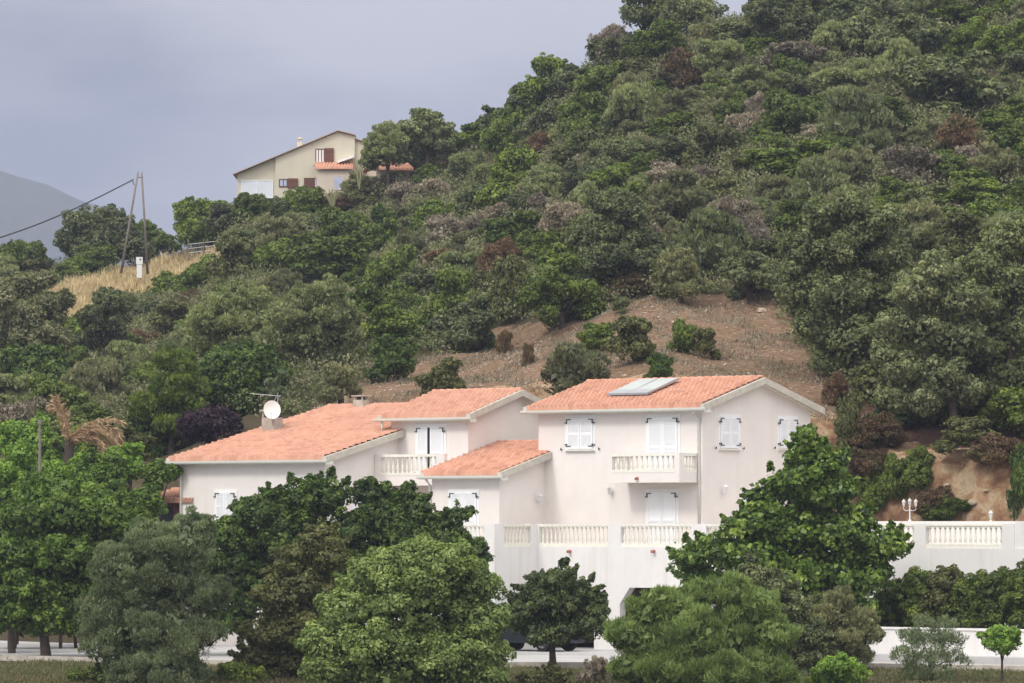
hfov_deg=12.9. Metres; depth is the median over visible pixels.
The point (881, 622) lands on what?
hedge shrub
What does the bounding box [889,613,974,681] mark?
olive tree
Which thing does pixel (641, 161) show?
shrub
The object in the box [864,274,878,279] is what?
shrub
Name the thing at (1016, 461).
shrub
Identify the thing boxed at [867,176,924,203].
shrub
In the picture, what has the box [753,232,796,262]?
shrub
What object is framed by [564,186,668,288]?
oak tree
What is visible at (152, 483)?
broadleaf tree
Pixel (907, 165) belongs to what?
shrub
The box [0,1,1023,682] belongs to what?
ground
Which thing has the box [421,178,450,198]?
shrub
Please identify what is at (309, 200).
shrub
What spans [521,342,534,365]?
shrub
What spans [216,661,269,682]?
bush
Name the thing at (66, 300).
shrub
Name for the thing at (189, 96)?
sky
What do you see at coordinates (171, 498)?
garden shed
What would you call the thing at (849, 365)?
shrub
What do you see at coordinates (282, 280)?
shrub
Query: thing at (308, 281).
shrub
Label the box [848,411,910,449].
shrub
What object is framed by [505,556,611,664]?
citrus tree
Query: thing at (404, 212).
shrub
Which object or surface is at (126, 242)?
power pole
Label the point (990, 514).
lamp post
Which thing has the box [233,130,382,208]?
hill house
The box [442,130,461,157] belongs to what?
shrub
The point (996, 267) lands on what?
oak tree
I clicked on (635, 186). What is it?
shrub
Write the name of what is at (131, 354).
shrub
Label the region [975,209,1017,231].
shrub
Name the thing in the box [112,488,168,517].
leafy shrub
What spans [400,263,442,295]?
shrub
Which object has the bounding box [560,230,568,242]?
shrub
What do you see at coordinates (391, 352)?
shrub
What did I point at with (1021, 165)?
shrub
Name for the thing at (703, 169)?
shrub
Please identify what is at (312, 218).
shrub
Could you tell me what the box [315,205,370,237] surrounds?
shrub
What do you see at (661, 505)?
window
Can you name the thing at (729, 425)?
window
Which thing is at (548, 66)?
shrub
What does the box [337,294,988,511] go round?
loose stones
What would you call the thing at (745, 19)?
shrub
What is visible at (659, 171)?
shrub
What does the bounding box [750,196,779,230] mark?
shrub
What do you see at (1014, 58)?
shrub
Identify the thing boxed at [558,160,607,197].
shrub
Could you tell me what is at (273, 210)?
shrub
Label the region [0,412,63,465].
shrub
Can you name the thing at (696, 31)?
shrub
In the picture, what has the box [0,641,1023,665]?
driveway
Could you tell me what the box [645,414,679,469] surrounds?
french door
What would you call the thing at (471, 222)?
shrub
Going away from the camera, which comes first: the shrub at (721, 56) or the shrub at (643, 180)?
the shrub at (643, 180)
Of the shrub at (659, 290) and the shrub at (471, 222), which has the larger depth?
the shrub at (471, 222)
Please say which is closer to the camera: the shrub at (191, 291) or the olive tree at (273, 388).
the olive tree at (273, 388)
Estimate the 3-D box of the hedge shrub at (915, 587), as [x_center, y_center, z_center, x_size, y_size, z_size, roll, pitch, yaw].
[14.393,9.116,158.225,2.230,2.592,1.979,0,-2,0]
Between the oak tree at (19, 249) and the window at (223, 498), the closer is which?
the window at (223, 498)
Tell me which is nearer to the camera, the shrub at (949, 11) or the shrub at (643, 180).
the shrub at (643, 180)
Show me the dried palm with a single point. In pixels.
(87, 433)
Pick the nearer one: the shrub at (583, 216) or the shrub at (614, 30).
the shrub at (583, 216)
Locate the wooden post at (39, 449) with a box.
[38,420,41,471]
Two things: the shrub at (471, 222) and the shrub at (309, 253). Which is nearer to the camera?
the shrub at (309, 253)
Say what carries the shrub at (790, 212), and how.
on the ground at (964, 477)
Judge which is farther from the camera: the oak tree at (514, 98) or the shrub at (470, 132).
the shrub at (470, 132)
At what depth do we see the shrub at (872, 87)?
257.58 m
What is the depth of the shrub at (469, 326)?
213.27 m
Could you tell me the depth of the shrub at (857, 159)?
239.19 m
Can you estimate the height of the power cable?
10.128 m
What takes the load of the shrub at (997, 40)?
on the ground at (964, 477)
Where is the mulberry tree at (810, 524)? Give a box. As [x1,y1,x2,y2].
[665,423,914,614]
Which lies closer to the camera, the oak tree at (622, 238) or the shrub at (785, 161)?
the oak tree at (622, 238)
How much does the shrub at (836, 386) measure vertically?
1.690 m
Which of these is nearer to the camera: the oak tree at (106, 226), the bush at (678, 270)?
the bush at (678, 270)
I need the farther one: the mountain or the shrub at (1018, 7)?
the mountain
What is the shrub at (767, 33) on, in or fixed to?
on the ground at (964, 477)
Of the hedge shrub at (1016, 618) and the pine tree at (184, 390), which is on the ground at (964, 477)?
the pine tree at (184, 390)
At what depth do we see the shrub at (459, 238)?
256.92 m
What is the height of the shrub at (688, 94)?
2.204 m
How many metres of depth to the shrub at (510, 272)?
217.24 m
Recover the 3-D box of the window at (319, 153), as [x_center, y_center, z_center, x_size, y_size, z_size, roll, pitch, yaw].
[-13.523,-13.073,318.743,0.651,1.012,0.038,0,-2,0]
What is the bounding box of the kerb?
[0,654,1023,671]
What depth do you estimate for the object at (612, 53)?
306.63 m
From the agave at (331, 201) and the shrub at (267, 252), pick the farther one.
the agave at (331, 201)
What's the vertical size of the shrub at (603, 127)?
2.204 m
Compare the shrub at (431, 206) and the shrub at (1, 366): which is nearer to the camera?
the shrub at (1, 366)
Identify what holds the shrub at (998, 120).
on the ground at (964, 477)
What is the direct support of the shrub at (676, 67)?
on the ground at (964, 477)
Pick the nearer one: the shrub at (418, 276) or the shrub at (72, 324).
the shrub at (418, 276)
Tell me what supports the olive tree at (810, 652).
on the ground at (964, 477)
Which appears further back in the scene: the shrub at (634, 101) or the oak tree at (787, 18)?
the oak tree at (787, 18)
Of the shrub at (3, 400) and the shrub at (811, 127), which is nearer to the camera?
the shrub at (3, 400)
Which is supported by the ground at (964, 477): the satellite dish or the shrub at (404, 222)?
the shrub at (404, 222)
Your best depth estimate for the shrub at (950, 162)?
238.33 m
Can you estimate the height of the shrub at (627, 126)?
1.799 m
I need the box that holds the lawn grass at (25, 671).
[0,657,1023,682]
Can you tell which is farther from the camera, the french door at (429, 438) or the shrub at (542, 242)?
the shrub at (542, 242)
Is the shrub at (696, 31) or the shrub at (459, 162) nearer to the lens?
the shrub at (696, 31)
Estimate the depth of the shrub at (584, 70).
305.78 m
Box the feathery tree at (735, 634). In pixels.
[601,569,804,682]
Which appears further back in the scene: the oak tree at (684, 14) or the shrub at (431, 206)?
the oak tree at (684, 14)
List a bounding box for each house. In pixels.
[164,375,824,644]
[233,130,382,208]
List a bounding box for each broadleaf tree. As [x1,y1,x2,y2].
[0,441,54,643]
[0,477,158,655]
[0,488,18,648]
[0,489,33,652]
[14,465,113,648]
[68,579,106,656]
[195,465,355,635]
[329,475,494,621]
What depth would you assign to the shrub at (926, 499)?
174.39 m
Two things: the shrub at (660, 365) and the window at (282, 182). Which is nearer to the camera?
the shrub at (660, 365)
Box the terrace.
[364,521,1023,649]
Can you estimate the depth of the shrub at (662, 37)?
292.44 m
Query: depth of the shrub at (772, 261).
208.89 m
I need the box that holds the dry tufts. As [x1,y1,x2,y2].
[298,294,871,452]
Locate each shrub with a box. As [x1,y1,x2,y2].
[0,252,18,277]
[0,341,69,390]
[0,352,8,373]
[0,372,33,402]
[0,395,10,404]
[0,395,53,425]
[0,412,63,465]
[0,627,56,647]
[20,256,51,273]
[26,287,76,326]
[29,374,92,420]
[36,452,83,483]
[43,264,84,282]
[49,422,106,460]
[53,401,111,433]
[54,255,94,284]
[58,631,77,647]
[60,356,136,409]
[62,315,107,355]
[63,345,92,368]
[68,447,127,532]
[73,244,117,271]
[94,415,157,460]
[102,339,154,380]
[107,441,148,492]
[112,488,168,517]
[122,289,138,318]
[123,361,160,385]
[125,410,175,458]
[126,333,142,343]
[130,300,159,321]
[132,327,160,347]
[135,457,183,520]
[144,270,179,296]
[148,299,191,336]
[148,337,181,364]
[170,321,193,349]
[172,253,219,293]
[173,312,188,324]
[175,403,243,444]
[179,288,202,307]
[203,233,260,280]
[211,279,244,293]
[221,228,257,240]
[226,192,269,223]
[230,193,265,216]
[235,277,267,295]
[249,237,291,270]
[251,203,285,225]
[253,209,308,249]
[263,269,304,300]
[269,196,290,211]
[270,185,309,209]
[274,230,372,283]
[287,186,326,212]
[296,210,323,231]
[301,266,330,286]
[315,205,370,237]
[324,194,354,210]
[328,170,381,204]
[340,252,373,290]
[346,283,388,324]
[349,194,377,213]
[352,313,372,333]
[358,217,397,252]
[361,304,426,344]
[363,244,416,290]
[363,333,418,383]
[366,171,398,194]
[370,203,398,223]
[374,280,428,317]
[378,216,417,248]
[384,181,428,207]
[391,150,439,172]
[392,203,423,225]
[396,230,428,263]
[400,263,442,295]
[403,198,469,234]
[406,309,429,332]
[411,356,466,395]
[413,163,447,183]
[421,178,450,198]
[421,263,481,326]
[423,246,452,268]
[424,213,465,244]
[426,298,497,351]
[434,249,480,273]
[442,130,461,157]
[443,151,487,179]
[446,226,484,253]
[454,122,482,149]
[454,183,485,214]
[457,213,484,233]
[462,202,510,224]
[466,270,494,293]
[469,291,497,312]
[472,143,540,209]
[472,162,495,181]
[476,235,522,272]
[477,210,541,258]
[479,112,528,153]
[488,253,529,324]
[490,81,541,122]
[494,328,512,352]
[504,192,536,217]
[512,98,561,137]
[513,253,609,330]
[516,162,564,197]
[517,52,568,101]
[520,129,556,153]
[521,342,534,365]
[522,228,562,269]
[526,191,561,214]
[526,242,587,282]
[527,264,553,283]
[534,201,586,234]
[540,341,612,394]
[544,145,579,166]
[547,119,567,143]
[557,91,610,145]
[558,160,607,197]
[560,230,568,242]
[561,213,601,232]
[565,92,581,106]
[566,126,606,154]
[568,179,597,211]
[572,60,628,97]
[575,321,614,351]
[579,68,587,74]
[583,162,630,190]
[584,138,616,165]
[586,23,627,56]
[597,115,620,138]
[600,137,648,165]
[600,314,656,360]
[602,81,665,126]
[602,181,645,212]
[607,70,650,95]
[607,268,656,299]
[611,295,629,313]
[615,35,635,58]
[616,119,649,138]
[623,18,688,59]
[624,55,653,75]
[627,171,653,199]
[628,150,659,175]
[642,351,673,377]
[643,110,698,138]
[644,131,691,163]
[644,168,717,228]
[646,159,693,186]
[646,205,664,225]
[646,217,662,235]
[649,77,668,102]
[650,46,706,89]
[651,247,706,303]
[651,257,699,299]
[656,83,706,114]
[658,217,687,246]
[666,205,753,278]
[666,318,697,352]
[681,124,747,170]
[682,13,720,53]
[689,37,747,83]
[690,327,720,359]
[691,163,723,179]
[692,97,723,123]
[698,177,740,197]
[701,78,730,98]
[708,18,764,48]
[710,63,793,100]
[714,90,747,125]
[723,112,763,142]
[728,147,764,181]
[737,140,843,180]
[739,12,750,23]
[740,173,792,201]
[742,90,770,120]
[743,36,775,60]
[745,88,822,140]
[746,259,783,291]
[749,129,792,148]
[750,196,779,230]
[752,41,830,70]
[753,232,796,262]
[764,28,790,44]
[771,53,811,88]
[772,199,806,234]
[783,153,850,204]
[786,73,822,97]
[795,19,848,67]
[795,123,817,145]
[806,651,872,682]
[807,61,838,76]
[807,66,878,97]
[810,95,831,114]
[814,84,897,155]
[815,131,856,151]
[820,342,858,373]
[820,370,850,405]
[822,0,835,14]
[823,143,880,187]
[825,183,876,219]
[832,388,864,455]
[837,6,896,58]
[844,57,870,72]
[844,446,887,482]
[848,358,914,404]
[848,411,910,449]
[852,471,888,509]
[860,76,896,94]
[860,80,882,96]
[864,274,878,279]
[864,398,923,427]
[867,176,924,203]
[870,36,923,90]
[871,13,955,56]
[871,596,901,626]
[873,198,902,207]
[873,577,915,626]
[875,452,910,499]
[876,143,951,184]
[879,95,921,129]
[879,116,909,148]
[890,444,935,491]
[891,48,1009,119]
[892,565,945,626]
[895,222,920,261]
[896,198,944,250]
[897,182,963,206]
[900,88,943,105]
[901,0,944,16]
[901,120,939,151]
[910,485,955,515]
[917,564,971,627]
[918,319,957,362]
[918,368,998,426]
[920,494,976,520]
[923,148,968,184]
[927,0,976,20]
[929,415,1001,454]
[930,112,989,152]
[931,166,1006,207]
[932,207,989,263]
[934,206,970,240]
[939,572,997,627]
[940,15,988,57]
[943,0,1001,16]
[952,145,986,168]
[954,82,991,111]
[963,191,1023,217]
[963,432,1023,464]
[966,140,1023,183]
[968,109,1017,135]
[969,566,1023,628]
[972,18,1023,64]
[974,0,1017,19]
[974,320,1020,352]
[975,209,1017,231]
[975,386,1023,435]
[987,117,1023,160]
[991,73,1021,93]
[996,50,1023,75]
[996,558,1023,628]
[997,96,1023,118]
[1000,177,1023,208]
[1006,440,1023,520]
[1009,0,1023,18]
[1016,77,1023,98]
[1018,158,1023,173]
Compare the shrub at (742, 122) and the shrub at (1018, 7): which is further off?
the shrub at (1018, 7)
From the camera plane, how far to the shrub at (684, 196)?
230.96 m
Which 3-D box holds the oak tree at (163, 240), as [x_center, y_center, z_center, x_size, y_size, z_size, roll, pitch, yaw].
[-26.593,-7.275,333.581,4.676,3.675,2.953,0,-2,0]
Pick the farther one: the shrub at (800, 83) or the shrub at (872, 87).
the shrub at (800, 83)
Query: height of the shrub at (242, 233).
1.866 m
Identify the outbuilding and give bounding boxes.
[363,163,413,180]
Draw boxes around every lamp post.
[902,498,917,520]
[989,510,992,520]
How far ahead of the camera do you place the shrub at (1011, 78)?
258.50 m
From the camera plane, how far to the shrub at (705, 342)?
193.38 m
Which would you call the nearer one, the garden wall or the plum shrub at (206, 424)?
the garden wall
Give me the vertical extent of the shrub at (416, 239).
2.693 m
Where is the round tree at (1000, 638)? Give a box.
[976,624,1022,682]
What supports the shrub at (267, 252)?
on the ground at (964, 477)
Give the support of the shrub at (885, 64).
on the ground at (964, 477)
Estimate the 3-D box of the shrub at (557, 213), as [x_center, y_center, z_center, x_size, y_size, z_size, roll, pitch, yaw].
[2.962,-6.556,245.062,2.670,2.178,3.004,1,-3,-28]
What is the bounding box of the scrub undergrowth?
[0,0,1023,440]
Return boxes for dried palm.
[45,392,125,465]
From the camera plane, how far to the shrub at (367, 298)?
230.94 m
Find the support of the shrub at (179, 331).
on the ground at (964, 477)
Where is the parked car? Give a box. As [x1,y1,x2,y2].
[495,611,583,651]
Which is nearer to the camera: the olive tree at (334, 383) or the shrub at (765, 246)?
the olive tree at (334, 383)
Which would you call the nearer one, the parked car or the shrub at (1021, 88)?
the parked car
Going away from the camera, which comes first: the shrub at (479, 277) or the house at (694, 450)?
the house at (694, 450)
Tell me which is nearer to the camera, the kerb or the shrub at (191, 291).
the kerb
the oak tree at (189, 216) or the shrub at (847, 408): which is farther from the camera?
the oak tree at (189, 216)
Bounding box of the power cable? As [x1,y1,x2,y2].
[0,179,132,237]
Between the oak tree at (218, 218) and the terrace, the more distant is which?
the oak tree at (218, 218)
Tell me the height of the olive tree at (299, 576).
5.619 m
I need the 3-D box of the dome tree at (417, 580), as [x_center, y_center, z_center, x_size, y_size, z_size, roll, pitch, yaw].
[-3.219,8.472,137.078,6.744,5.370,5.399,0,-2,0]
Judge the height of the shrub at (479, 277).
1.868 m
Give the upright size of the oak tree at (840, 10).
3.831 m
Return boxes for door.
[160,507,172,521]
[414,424,445,472]
[448,489,479,537]
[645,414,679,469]
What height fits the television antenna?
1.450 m
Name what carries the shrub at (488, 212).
on the ground at (964, 477)
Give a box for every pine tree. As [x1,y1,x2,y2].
[127,345,211,453]
[196,338,293,416]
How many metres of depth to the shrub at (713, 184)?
237.34 m
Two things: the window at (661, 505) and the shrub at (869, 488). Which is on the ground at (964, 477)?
the shrub at (869, 488)
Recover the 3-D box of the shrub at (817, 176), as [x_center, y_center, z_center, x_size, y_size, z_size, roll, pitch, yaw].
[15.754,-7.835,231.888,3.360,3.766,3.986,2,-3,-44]
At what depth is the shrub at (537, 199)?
257.18 m
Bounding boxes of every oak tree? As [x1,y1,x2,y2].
[0,238,55,270]
[0,269,77,351]
[53,203,157,267]
[69,286,133,356]
[136,218,182,259]
[172,196,229,251]
[203,202,241,234]
[475,104,504,128]
[506,82,544,109]
[544,62,581,96]
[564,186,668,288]
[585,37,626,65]
[618,0,657,44]
[636,0,728,35]
[713,251,781,303]
[741,0,825,42]
[770,183,915,377]
[815,0,910,25]
[868,248,992,447]
[956,209,1023,436]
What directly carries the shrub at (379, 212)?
on the ground at (964, 477)
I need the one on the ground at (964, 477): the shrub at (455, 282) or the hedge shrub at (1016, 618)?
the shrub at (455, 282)
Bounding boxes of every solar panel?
[607,378,656,395]
[627,378,678,395]
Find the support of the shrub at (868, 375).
on the ground at (964, 477)
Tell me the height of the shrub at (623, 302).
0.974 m
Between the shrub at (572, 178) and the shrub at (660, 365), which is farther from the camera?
the shrub at (572, 178)
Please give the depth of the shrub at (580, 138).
272.34 m
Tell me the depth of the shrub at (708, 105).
265.46 m
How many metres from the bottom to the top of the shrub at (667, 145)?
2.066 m
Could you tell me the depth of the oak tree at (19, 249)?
331.67 m
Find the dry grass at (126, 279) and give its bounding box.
[47,224,240,316]
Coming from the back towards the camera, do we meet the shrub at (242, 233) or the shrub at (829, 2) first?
the shrub at (242, 233)
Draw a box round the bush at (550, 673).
[515,661,572,682]
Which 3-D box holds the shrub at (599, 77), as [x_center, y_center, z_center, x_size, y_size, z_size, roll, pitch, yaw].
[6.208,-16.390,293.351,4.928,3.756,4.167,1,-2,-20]
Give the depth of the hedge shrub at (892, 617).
158.62 m
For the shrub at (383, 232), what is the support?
on the ground at (964, 477)
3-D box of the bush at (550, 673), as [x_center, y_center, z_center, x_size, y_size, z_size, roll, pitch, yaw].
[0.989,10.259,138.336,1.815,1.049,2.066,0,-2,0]
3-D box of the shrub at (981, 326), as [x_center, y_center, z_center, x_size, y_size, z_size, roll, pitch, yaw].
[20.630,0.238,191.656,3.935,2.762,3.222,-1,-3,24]
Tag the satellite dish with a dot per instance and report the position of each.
(272, 410)
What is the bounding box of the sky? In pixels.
[0,0,749,237]
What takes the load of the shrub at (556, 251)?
on the ground at (964, 477)
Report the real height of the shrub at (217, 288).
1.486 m
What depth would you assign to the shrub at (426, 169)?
306.70 m
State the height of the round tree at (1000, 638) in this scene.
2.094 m
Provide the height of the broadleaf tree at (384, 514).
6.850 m
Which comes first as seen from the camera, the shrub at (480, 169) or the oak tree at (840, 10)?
the oak tree at (840, 10)
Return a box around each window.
[213,489,236,519]
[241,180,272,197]
[279,179,287,186]
[315,149,324,162]
[333,176,343,189]
[351,493,359,509]
[560,415,599,451]
[645,489,678,542]
[715,414,744,450]
[775,415,798,450]
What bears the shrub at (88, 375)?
on the ground at (964, 477)
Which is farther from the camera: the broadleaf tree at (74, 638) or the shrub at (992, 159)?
the shrub at (992, 159)
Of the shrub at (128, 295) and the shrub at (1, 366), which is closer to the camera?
the shrub at (1, 366)
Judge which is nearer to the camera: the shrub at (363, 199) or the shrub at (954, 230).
the shrub at (954, 230)
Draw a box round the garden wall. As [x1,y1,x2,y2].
[866,627,1023,656]
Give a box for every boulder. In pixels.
[757,308,766,312]
[967,499,976,504]
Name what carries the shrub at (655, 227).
on the ground at (964, 477)
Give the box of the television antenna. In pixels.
[250,392,278,417]
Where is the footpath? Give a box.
[858,654,1023,664]
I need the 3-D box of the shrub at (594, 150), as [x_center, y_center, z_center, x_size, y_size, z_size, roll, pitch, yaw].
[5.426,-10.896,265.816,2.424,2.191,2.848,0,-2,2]
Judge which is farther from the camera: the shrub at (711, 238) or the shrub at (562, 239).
the shrub at (562, 239)
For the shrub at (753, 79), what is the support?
on the ground at (964, 477)
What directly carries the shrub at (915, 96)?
on the ground at (964, 477)
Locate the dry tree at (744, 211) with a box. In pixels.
[706,194,771,245]
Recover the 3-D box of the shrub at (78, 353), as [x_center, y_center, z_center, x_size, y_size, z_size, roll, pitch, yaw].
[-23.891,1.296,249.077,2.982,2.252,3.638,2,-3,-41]
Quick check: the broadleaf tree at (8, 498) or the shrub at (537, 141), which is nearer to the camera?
the broadleaf tree at (8, 498)
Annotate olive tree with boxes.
[73,504,234,682]
[181,283,280,357]
[226,516,352,679]
[251,273,366,369]
[262,368,288,417]
[314,362,362,405]
[357,119,412,202]
[395,107,457,162]
[735,549,847,676]
[805,584,886,667]
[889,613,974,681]
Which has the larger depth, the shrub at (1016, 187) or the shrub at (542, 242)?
the shrub at (542, 242)
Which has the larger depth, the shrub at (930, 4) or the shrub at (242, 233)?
the shrub at (242, 233)
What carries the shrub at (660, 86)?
on the ground at (964, 477)
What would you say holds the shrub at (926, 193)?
on the ground at (964, 477)
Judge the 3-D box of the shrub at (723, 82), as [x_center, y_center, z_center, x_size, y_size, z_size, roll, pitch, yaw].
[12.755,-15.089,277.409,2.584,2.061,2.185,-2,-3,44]
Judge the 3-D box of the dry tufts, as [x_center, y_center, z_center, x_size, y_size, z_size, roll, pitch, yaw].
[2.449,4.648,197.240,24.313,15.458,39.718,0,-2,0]
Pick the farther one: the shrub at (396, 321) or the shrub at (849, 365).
the shrub at (396, 321)
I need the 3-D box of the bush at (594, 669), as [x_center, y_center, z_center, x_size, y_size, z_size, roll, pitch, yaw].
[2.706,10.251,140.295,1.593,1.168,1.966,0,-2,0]
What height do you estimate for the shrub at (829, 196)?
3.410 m
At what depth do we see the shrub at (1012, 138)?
237.95 m
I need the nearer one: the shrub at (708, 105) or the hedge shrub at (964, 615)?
the hedge shrub at (964, 615)
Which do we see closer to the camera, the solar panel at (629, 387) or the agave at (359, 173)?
the solar panel at (629, 387)
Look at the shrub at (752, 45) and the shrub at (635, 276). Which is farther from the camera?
the shrub at (752, 45)
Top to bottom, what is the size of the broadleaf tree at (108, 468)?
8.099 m
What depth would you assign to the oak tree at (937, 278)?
177.86 m
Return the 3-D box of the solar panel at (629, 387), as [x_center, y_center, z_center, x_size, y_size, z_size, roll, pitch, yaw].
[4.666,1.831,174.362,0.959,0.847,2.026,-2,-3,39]
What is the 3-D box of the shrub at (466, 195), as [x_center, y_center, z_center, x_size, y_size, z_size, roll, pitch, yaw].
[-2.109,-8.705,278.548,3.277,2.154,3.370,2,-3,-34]
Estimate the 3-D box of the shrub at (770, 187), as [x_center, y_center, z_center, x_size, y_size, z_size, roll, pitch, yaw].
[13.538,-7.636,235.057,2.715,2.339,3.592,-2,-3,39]
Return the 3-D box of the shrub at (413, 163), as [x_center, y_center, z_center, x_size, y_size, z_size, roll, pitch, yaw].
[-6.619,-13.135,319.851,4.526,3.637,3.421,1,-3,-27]
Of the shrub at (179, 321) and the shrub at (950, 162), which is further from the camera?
the shrub at (179, 321)
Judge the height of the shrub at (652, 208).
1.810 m
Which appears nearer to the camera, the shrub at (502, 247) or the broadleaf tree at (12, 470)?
the broadleaf tree at (12, 470)
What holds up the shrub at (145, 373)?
on the ground at (964, 477)
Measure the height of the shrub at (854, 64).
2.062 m
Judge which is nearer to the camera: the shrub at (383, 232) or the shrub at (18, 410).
the shrub at (18, 410)
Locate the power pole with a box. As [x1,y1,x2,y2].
[120,172,148,273]
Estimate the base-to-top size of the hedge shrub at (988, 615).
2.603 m
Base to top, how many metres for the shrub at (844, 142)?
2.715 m
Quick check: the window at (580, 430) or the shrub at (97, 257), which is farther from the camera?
the shrub at (97, 257)
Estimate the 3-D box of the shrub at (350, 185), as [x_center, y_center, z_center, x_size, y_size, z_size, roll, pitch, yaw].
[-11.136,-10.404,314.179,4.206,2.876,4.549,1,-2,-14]
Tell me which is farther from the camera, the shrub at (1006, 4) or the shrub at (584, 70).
the shrub at (584, 70)
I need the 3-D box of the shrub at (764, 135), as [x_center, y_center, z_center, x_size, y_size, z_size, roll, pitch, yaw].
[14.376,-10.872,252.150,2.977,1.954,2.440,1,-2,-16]
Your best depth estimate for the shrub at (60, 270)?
320.59 m
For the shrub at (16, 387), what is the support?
on the ground at (964, 477)
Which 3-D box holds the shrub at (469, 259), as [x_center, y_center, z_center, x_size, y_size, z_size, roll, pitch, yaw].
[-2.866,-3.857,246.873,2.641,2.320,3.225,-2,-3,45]
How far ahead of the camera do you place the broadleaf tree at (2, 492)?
170.48 m
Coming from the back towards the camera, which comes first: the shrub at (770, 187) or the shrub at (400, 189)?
the shrub at (400, 189)
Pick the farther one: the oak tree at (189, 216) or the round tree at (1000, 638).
the oak tree at (189, 216)
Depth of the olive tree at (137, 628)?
138.15 m
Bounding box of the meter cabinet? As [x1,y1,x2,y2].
[136,257,142,277]
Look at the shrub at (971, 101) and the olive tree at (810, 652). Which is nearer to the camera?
the olive tree at (810, 652)
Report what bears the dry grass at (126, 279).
on the ground at (964, 477)
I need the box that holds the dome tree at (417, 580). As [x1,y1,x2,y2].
[293,533,516,682]
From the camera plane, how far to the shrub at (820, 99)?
258.97 m
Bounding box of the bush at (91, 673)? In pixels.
[67,662,116,682]
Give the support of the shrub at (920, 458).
on the ground at (964, 477)
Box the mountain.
[0,171,190,268]
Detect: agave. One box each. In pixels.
[322,188,338,205]
[355,162,362,189]
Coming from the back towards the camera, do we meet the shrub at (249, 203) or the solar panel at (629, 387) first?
the shrub at (249, 203)
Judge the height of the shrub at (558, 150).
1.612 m
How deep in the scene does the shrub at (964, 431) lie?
174.62 m
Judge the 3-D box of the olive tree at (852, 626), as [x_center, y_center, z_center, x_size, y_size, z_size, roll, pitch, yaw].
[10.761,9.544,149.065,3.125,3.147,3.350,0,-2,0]
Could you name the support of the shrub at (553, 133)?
on the ground at (964, 477)
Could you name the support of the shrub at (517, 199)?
on the ground at (964, 477)
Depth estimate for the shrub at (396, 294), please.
229.07 m
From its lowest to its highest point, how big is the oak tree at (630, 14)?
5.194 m
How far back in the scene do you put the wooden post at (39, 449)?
175.94 m
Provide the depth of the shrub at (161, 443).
196.22 m
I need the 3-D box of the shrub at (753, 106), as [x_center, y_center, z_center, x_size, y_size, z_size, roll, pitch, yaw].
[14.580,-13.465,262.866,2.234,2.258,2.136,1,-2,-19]
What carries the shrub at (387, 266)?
on the ground at (964, 477)
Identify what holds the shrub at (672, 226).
on the ground at (964, 477)
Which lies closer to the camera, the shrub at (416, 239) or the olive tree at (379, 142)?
the shrub at (416, 239)
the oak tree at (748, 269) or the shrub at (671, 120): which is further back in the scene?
the shrub at (671, 120)
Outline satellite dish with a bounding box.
[263,400,280,423]
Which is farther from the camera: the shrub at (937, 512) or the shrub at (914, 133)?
the shrub at (914, 133)
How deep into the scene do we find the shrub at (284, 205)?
311.39 m
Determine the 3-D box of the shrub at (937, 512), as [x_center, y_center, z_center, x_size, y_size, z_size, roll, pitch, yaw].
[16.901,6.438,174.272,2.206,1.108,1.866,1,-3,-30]
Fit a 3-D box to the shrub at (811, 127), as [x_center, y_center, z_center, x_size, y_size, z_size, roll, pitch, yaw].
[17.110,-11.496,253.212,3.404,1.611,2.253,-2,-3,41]
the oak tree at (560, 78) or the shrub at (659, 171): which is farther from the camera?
the oak tree at (560, 78)
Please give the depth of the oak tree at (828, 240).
188.38 m
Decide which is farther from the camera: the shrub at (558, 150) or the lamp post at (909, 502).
the shrub at (558, 150)
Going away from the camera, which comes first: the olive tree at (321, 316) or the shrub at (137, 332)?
the olive tree at (321, 316)
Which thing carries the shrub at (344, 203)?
on the ground at (964, 477)
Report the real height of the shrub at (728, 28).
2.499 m
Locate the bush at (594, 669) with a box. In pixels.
[574,655,615,682]
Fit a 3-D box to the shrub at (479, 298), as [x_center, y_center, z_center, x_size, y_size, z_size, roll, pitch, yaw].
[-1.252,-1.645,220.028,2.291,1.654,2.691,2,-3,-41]
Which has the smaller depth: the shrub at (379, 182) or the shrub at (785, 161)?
the shrub at (785, 161)
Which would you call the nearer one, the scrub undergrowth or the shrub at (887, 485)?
the shrub at (887, 485)
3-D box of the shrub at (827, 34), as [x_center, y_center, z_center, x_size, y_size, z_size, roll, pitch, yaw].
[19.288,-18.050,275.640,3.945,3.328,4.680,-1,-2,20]
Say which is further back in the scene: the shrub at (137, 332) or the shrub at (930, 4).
the shrub at (930, 4)
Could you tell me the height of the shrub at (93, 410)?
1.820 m
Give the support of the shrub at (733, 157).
on the ground at (964, 477)
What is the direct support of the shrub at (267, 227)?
on the ground at (964, 477)
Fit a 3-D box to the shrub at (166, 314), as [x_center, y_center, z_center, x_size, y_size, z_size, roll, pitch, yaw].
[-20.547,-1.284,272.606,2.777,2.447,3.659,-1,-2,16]
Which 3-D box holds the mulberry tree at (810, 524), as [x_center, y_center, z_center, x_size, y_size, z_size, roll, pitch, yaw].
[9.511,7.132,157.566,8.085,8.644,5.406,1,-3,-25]
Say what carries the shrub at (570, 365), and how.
on the ground at (964, 477)
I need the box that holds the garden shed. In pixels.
[149,487,192,521]
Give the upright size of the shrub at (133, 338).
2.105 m

